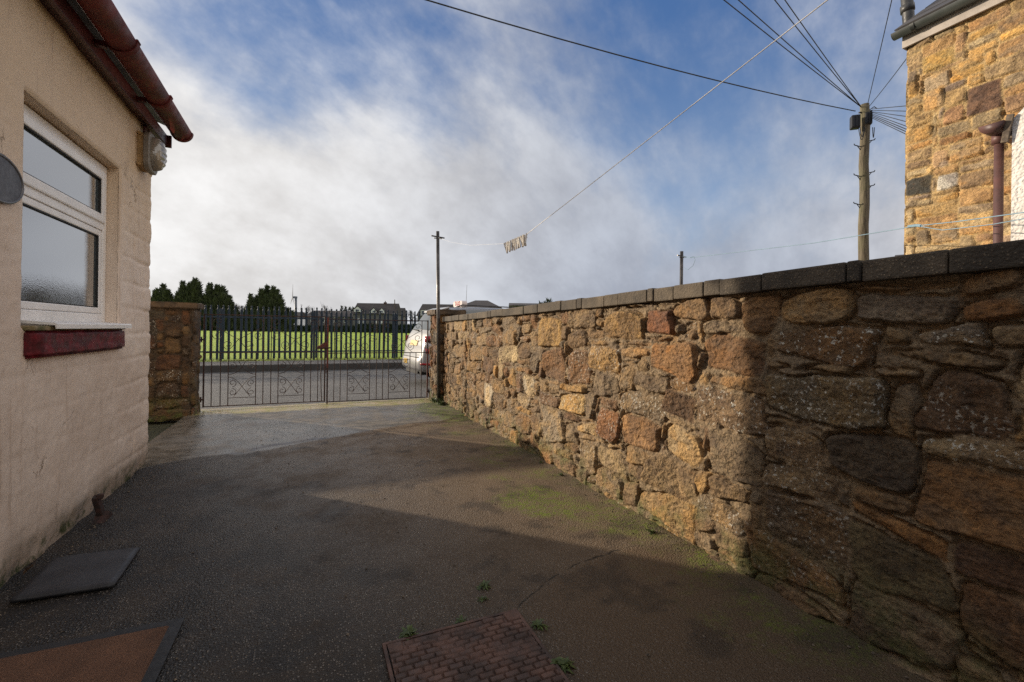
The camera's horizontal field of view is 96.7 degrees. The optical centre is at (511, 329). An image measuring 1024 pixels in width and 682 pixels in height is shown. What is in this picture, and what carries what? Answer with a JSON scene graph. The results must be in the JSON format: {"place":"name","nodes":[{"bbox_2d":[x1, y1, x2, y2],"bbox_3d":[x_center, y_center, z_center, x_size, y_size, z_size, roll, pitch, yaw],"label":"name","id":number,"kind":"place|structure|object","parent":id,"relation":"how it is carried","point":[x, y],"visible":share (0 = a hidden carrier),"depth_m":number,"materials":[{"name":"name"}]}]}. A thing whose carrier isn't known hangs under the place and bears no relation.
{"place":"outdoors","nodes":[
{"label":"outdoors","id":0,"kind":"place"},
{"bbox_2d":[147,330,375,441],"bbox_3d":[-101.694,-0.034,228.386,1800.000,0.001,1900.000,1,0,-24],"label":"ground","id":1,"kind":"structure","parent":0,"point":[155,429],"depth_m":6.18,"materials":[{"name":"grey concrete"}]},
{"bbox_2d":[0,0,193,587],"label":"cream house","id":2,"kind":"structure","parent":1,"relation":"on","point":[85,96],"depth_m":2.83,"materials":[{"name":"paint"}]},
{"bbox_2d":[0,153,23,203],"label":"house plaque","id":3,"kind":"object","parent":2,"relation":"attached to","point":[11,186],"visible":1,"depth_m":2.20,"materials":[{"name":"grey metal"}]},
{"bbox_2d":[21,104,106,321],"bbox_3d":[-2.873,-0.645,2.893,0.073,1.180,1.282,1,0,-24],"label":"window","id":4,"kind":"structure","parent":2,"relation":"in","point":[63,262],"depth_m":2.87,"materials":[{"name":"white plastic"}]},
{"bbox_2d":[136,124,166,174],"bbox_3d":[-3.134,-1.571,3.964,0.199,0.407,0.255,1,0,-24],"label":"wall lamp","id":5,"kind":"object","parent":2,"relation":"attached to","point":[151,154],"visible":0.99,"depth_m":3.89,"materials":[{"name":"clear glass"}]},
{"bbox_2d":[151,283,174,301],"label":"conifer tree","id":6,"kind":"object","parent":1,"relation":"on","point":[163,292],"visible":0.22,"depth_m":104.06,"materials":[{"name":"green plant"}]},
{"bbox_2d":[147,301,203,421],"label":"gate pillar","id":7,"kind":"structure","parent":1,"relation":"on","point":[175,356],"depth_m":6.41,"materials":[{"name":"stone"}]},
{"bbox_2d":[173,277,215,330],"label":"conifer tree","id":8,"kind":"object","parent":1,"relation":"on","point":[191,291],"visible":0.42,"depth_m":103.91,"materials":[{"name":"green plant"}]},
{"bbox_2d":[201,281,242,330],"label":"conifer tree","id":9,"kind":"object","parent":1,"relation":"on","point":[217,295],"visible":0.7,"depth_m":103.88,"materials":[{"name":"green plant"}]},
{"bbox_2d":[243,293,256,330],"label":"conifer tree","id":10,"kind":"object","parent":1,"relation":"on","point":[249,304],"visible":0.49,"depth_m":103.74,"materials":[{"name":"green plant"}]},
{"bbox_2d":[252,284,297,331],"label":"conifer tree","id":11,"kind":"object","parent":1,"relation":"on","point":[267,296],"visible":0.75,"depth_m":103.78,"materials":[{"name":"green plant"}]},
{"bbox_2d":[291,289,296,311],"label":"wind turbine","id":12,"kind":"object","parent":1,"relation":"on","point":[295,297],"visible":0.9,"depth_m":329.23,"materials":[{"name":"white metal"}]},
{"bbox_2d":[294,312,304,324],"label":"house","id":13,"kind":"structure","parent":1,"relation":"on","point":[298,320],"depth_m":139.10,"materials":[{"name":"white paint"}]},
{"bbox_2d":[200,362,405,372],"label":"kerb","id":14,"kind":"structure","parent":1,"relation":"on","point":[259,367],"depth_m":13.83,"materials":[{"name":"concrete"}]},
{"bbox_2d":[282,324,358,331],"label":"hedge","id":15,"kind":"object","parent":1,"relation":"on","point":[309,328],"visible":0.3,"depth_m":109.44,"materials":[{"name":"green plant"}]},
{"bbox_2d":[307,310,352,325],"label":"house","id":16,"kind":"structure","parent":1,"relation":"on","point":[334,314],"depth_m":122.00,"materials":[{"name":"tile"}]},
{"bbox_2d":[340,306,354,310],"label":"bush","id":17,"kind":"object","parent":1,"relation":"on","point":[342,308],"visible":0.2,"depth_m":127.90,"materials":[{"name":"green plant"}]},
{"bbox_2d":[352,301,401,332],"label":"house","id":18,"kind":"structure","parent":1,"relation":"on","point":[378,307],"depth_m":116.63,"materials":[{"name":"tile"}]},
{"bbox_2d":[352,323,413,332],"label":"hedge","id":19,"kind":"object","parent":1,"relation":"on","point":[390,328],"visible":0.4,"depth_m":109.55,"materials":[{"name":"green plant"}]},
{"bbox_2d":[401,308,407,323],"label":"house","id":20,"kind":"structure","parent":1,"relation":"on","point":[404,312],"depth_m":128.61,"materials":[{"name":"tile"}]},
{"bbox_2d":[416,304,453,318],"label":"house","id":21,"kind":"structure","parent":1,"relation":"on","point":[424,307],"depth_m":103.47,"materials":[{"name":"tile"}]},
{"bbox_2d":[467,300,501,307],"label":"house","id":22,"kind":"structure","parent":1,"relation":"on","point":[483,302],"depth_m":63.84,"materials":[{"name":"grey"}]},
{"bbox_2d":[509,303,538,306],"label":"house","id":23,"kind":"structure","parent":1,"relation":"on","point":[517,304],"depth_m":49.55,"materials":[{"name":"tile"}]},
{"bbox_2d":[200,359,401,364],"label":"pavement","id":24,"kind":"structure","parent":0,"point":[295,362],"depth_m":14.68,"materials":[{"name":"concrete"}]},
{"bbox_2d":[199,357,402,360],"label":"grass","id":25,"kind":"structure","parent":0,"point":[294,359],"depth_m":15.56,"materials":[{"name":"green plant"}]},
{"bbox_2d":[199,330,409,361],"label":"playing field","id":26,"kind":"structure","parent":0,"point":[287,345],"depth_m":28.60,"materials":[{"name":"green plant"}]},
{"bbox_2d":[199,305,423,361],"bbox_3d":[-7.395,0.162,15.497,15.700,1.930,0.173,1,0,-24],"label":"palisade fence","id":27,"kind":"object","parent":26,"relation":"on","point":[313,345],"visible":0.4,"depth_m":15.58,"materials":[{"name":"metal"}]},
{"bbox_2d":[539,297,551,303],"bbox_3d":[3.196,-0.798,40.052,4.437,4.262,2.692,1,0,-2],"label":"bush","id":28,"kind":"object","parent":26,"relation":"on","point":[547,300],"visible":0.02,"depth_m":39.95,"materials":[{"name":"green plant"}]},
{"bbox_2d":[298,305,314,324],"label":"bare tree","id":29,"kind":"object","parent":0,"point":[307,312],"visible":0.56,"depth_m":123.92,"materials":[{"name":"brown plant"}]},
{"bbox_2d":[199,368,430,408],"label":"road","id":30,"kind":"structure","parent":0,"point":[341,393],"depth_m":10.13,"materials":[{"name":"grey asphalt"}]},
{"bbox_2d":[0,398,931,681],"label":"yard paving","id":31,"kind":"structure","parent":0,"point":[312,604],"depth_m":2.49,"materials":[{"name":"grey concrete"}]},
{"bbox_2d":[23,559,35,572],"bbox_3d":[-2.475,1.208,2.334,0.032,0.044,0.105,1,0,-24],"label":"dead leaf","id":32,"kind":"object","parent":31,"relation":"on","point":[26,569],"visible":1,"depth_m":2.33,"materials":[{"name":"brown plant"}]},
{"bbox_2d":[9,547,139,603],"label":"paving slab","id":33,"kind":"structure","parent":31,"relation":"on","point":[70,574],"depth_m":2.31,"materials":[{"name":"stone"}]},
{"bbox_2d":[0,617,184,681],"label":"doormat","id":34,"kind":"object","parent":31,"relation":"on","point":[137,654],"visible":1,"depth_m":1.74,"materials":[{"name":"brown fabric"}]},
{"bbox_2d":[91,493,112,523],"bbox_3d":[-2.728,1.173,3.023,0.074,0.188,0.140,1,0,-24],"label":"drainpipe","id":35,"kind":"object","parent":31,"relation":"on","point":[102,515],"visible":1,"depth_m":2.99,"materials":[{"name":"metal"}]},
{"bbox_2d":[199,314,330,407],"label":"iron gate","id":36,"kind":"structure","parent":31,"relation":"on","point":[323,346],"depth_m":7.30,"materials":[{"name":"black metal"}]},
{"bbox_2d":[325,317,430,403],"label":"iron gate","id":37,"kind":"structure","parent":31,"relation":"on","point":[376,352],"depth_m":8.02,"materials":[{"name":"black metal"}]},
{"bbox_2d":[398,624,418,639],"bbox_3d":[-0.437,1.272,1.923,0.089,0.025,0.087,1,0,29],"label":"weed","id":38,"kind":"object","parent":31,"relation":"on","point":[410,630],"visible":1,"depth_m":1.92,"materials":[{"name":"green plant"}]},
{"bbox_2d":[430,396,436,402],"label":"weed","id":39,"kind":"object","parent":31,"relation":"on","point":[433,400],"visible":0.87,"depth_m":7.99,"materials":[{"name":"green plant"}]},
{"bbox_2d":[431,231,444,401],"bbox_3d":[-1.294,-0.183,7.830,0.232,3.031,0.062,1,0,-24],"label":"clothes post","id":40,"kind":"object","parent":31,"relation":"on","point":[438,237],"visible":0.89,"depth_m":7.82,"materials":[{"name":"grey metal"}]},
{"bbox_2d":[440,0,827,244],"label":"clothes line","id":41,"kind":"object","parent":40,"relation":"attached to","point":[687,108],"visible":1,"depth_m":1.69,"materials":[{"name":"fabric"}]},
{"bbox_2d":[506,241,509,252],"bbox_3d":[-0.032,-0.675,3.692,0.034,0.091,0.021,-15,-17,43],"label":"clothes peg","id":42,"kind":"object","parent":41,"relation":"hanging from","point":[507,247],"visible":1,"depth_m":3.69,"materials":[{"name":"wood"}]},
{"bbox_2d":[511,239,514,250],"bbox_3d":[0.009,-0.684,3.659,0.021,0.091,0.034,-6,6,-44],"label":"clothes peg","id":43,"kind":"object","parent":41,"relation":"hanging from","point":[512,244],"visible":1,"depth_m":3.66,"materials":[{"name":"wood"}]},
{"bbox_2d":[517,237,520,248],"bbox_3d":[0.053,-0.695,3.607,0.021,0.091,0.034,4,-14,-37],"label":"clothes peg","id":44,"kind":"object","parent":41,"relation":"hanging from","point":[518,241],"visible":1,"depth_m":3.60,"materials":[{"name":"wood"}]},
{"bbox_2d":[522,234,526,245],"bbox_3d":[0.095,-0.704,3.573,0.034,0.091,0.021,-7,3,-41],"label":"clothes peg","id":45,"kind":"object","parent":41,"relation":"hanging from","point":[523,239],"visible":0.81,"depth_m":3.57,"materials":[{"name":"wood"}]},
{"bbox_2d":[437,398,445,405],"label":"weed","id":46,"kind":"object","parent":31,"relation":"on","point":[440,402],"visible":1,"depth_m":7.69,"materials":[{"name":"green plant"}]},
{"bbox_2d":[427,309,465,399],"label":"gate pillar","id":47,"kind":"structure","parent":31,"relation":"on","point":[432,313],"depth_m":8.05,"materials":[{"name":"stone"}]},
{"bbox_2d":[0,406,908,680],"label":"grit","id":48,"kind":"object","parent":31,"relation":"on","point":[176,658],"visible":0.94,"depth_m":2.77,"materials":[{"name":"grey gravel"}]},
{"bbox_2d":[455,614,465,623],"bbox_3d":[-0.228,1.283,2.016,0.053,0.014,0.056,1,0,4],"label":"weed","id":49,"kind":"object","parent":31,"relation":"on","point":[460,620],"visible":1,"depth_m":2.02,"materials":[{"name":"green plant"}]},
{"bbox_2d":[382,609,569,681],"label":"manhole cover","id":50,"kind":"object","parent":31,"relation":"on","point":[506,646],"visible":1,"depth_m":1.79,"materials":[{"name":"brown brick"}]},
{"bbox_2d":[476,596,488,601],"bbox_3d":[-0.138,1.282,2.178,0.039,0.016,0.064,1,0,39],"label":"weed","id":51,"kind":"object","parent":31,"relation":"on","point":[482,598],"visible":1,"depth_m":2.17,"materials":[{"name":"green plant"}]},
{"bbox_2d":[477,580,490,590],"bbox_3d":[-0.137,1.279,2.287,0.071,0.025,0.087,1,0,38],"label":"weed","id":52,"kind":"object","parent":31,"relation":"on","point":[484,584],"visible":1,"depth_m":2.29,"materials":[{"name":"green plant"}]},
{"bbox_2d":[531,619,548,629],"bbox_3d":[0.121,1.281,1.987,0.086,0.020,0.068,1,0,12],"label":"weed","id":53,"kind":"object","parent":31,"relation":"on","point":[537,623],"visible":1,"depth_m":1.98,"materials":[{"name":"green plant"}]},
{"bbox_2d":[550,656,576,673],"bbox_3d":[0.202,1.285,1.757,0.100,0.021,0.078,1,0,27],"label":"weed","id":54,"kind":"object","parent":31,"relation":"on","point":[564,663],"visible":0.99,"depth_m":1.75,"materials":[{"name":"green plant"}]},
{"bbox_2d":[443,239,1023,681],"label":"rubble wall","id":55,"kind":"structure","parent":31,"relation":"on","point":[839,443],"depth_m":2.06,"materials":[{"name":"stone"}]},
{"bbox_2d":[112,0,934,323],"label":"sky","id":56,"kind":"structure","parent":0,"point":[323,160],"materials":[{"name":"blue"}]},
{"bbox_2d":[891,0,1023,254],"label":"stone house","id":57,"kind":"structure","parent":0,"point":[964,145],"depth_m":4.58,"materials":[{"name":"stone"}]},
{"label":"neighbour yard","id":58,"kind":"structure","parent":0,"visible":0},
{"bbox_2d":[677,251,686,284],"bbox_3d":[3.341,-0.080,9.002,0.232,2.953,0.070,1,0,-24],"label":"clothes post","id":59,"kind":"object","parent":58,"relation":"on","point":[681,267],"visible":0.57,"depth_m":8.97,"materials":[{"name":"grey metal"}]},
{"bbox_2d":[682,212,1023,269],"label":"clothes line","id":60,"kind":"object","parent":59,"relation":"attached to","point":[915,225],"visible":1,"depth_m":4.32,"materials":[{"name":"white fabric"}]},
{"bbox_2d":[849,103,875,260],"bbox_3d":[9.445,-2.282,12.283,0.758,7.634,0.325,1,0,-1],"label":"telegraph pole","id":61,"kind":"object","parent":58,"relation":"on","point":[863,120],"visible":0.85,"depth_m":12.21,"materials":[{"name":"brown wood"}]},
{"bbox_2d":[426,0,854,110],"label":"telephone wire","id":62,"kind":"object","parent":61,"relation":"attached to","point":[622,55],"visible":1,"depth_m":9.31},
{"bbox_2d":[724,0,858,105],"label":"telephone wire","id":63,"kind":"object","parent":61,"relation":"attached to","point":[785,48],"visible":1,"depth_m":9.85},
{"bbox_2d":[738,0,859,105],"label":"telephone wire","id":64,"kind":"object","parent":61,"relation":"attached to","point":[795,50],"visible":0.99,"depth_m":9.93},
{"bbox_2d":[774,0,857,102],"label":"telephone wire","id":65,"kind":"object","parent":61,"relation":"attached to","point":[813,48],"visible":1,"depth_m":9.88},
{"bbox_2d":[784,0,861,106],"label":"telephone wire","id":66,"kind":"object","parent":61,"relation":"attached to","point":[821,51],"visible":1,"depth_m":9.93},
{"bbox_2d":[867,0,891,103],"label":"telephone wire","id":67,"kind":"object","parent":61,"relation":"attached to","point":[880,48],"visible":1,"depth_m":9.43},
{"bbox_2d":[870,59,905,104],"bbox_3d":[8.287,-5.450,10.060,0.014,1.223,5.234,1,0,31],"label":"telephone wire","id":68,"kind":"object","parent":61,"relation":"attached to","point":[889,81],"visible":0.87,"depth_m":9.81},
{"bbox_2d":[873,117,905,131],"bbox_3d":[8.103,-4.390,9.736,0.016,2.815,6.074,1,0,32],"label":"telephone wire","id":69,"kind":"object","parent":61,"relation":"attached to","point":[890,124],"visible":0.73,"depth_m":9.67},
{"bbox_2d":[873,115,906,129],"bbox_3d":[8.103,-4.434,9.736,0.016,2.804,6.074,1,0,32],"label":"telephone wire","id":70,"kind":"object","parent":61,"relation":"attached to","point":[891,123],"visible":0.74,"depth_m":9.56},
{"bbox_2d":[873,114,906,126],"bbox_3d":[8.103,-4.482,9.735,0.014,2.782,6.072,1,0,32],"label":"telephone wire","id":71,"kind":"object","parent":61,"relation":"attached to","point":[891,120],"visible":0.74,"depth_m":9.58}
]}

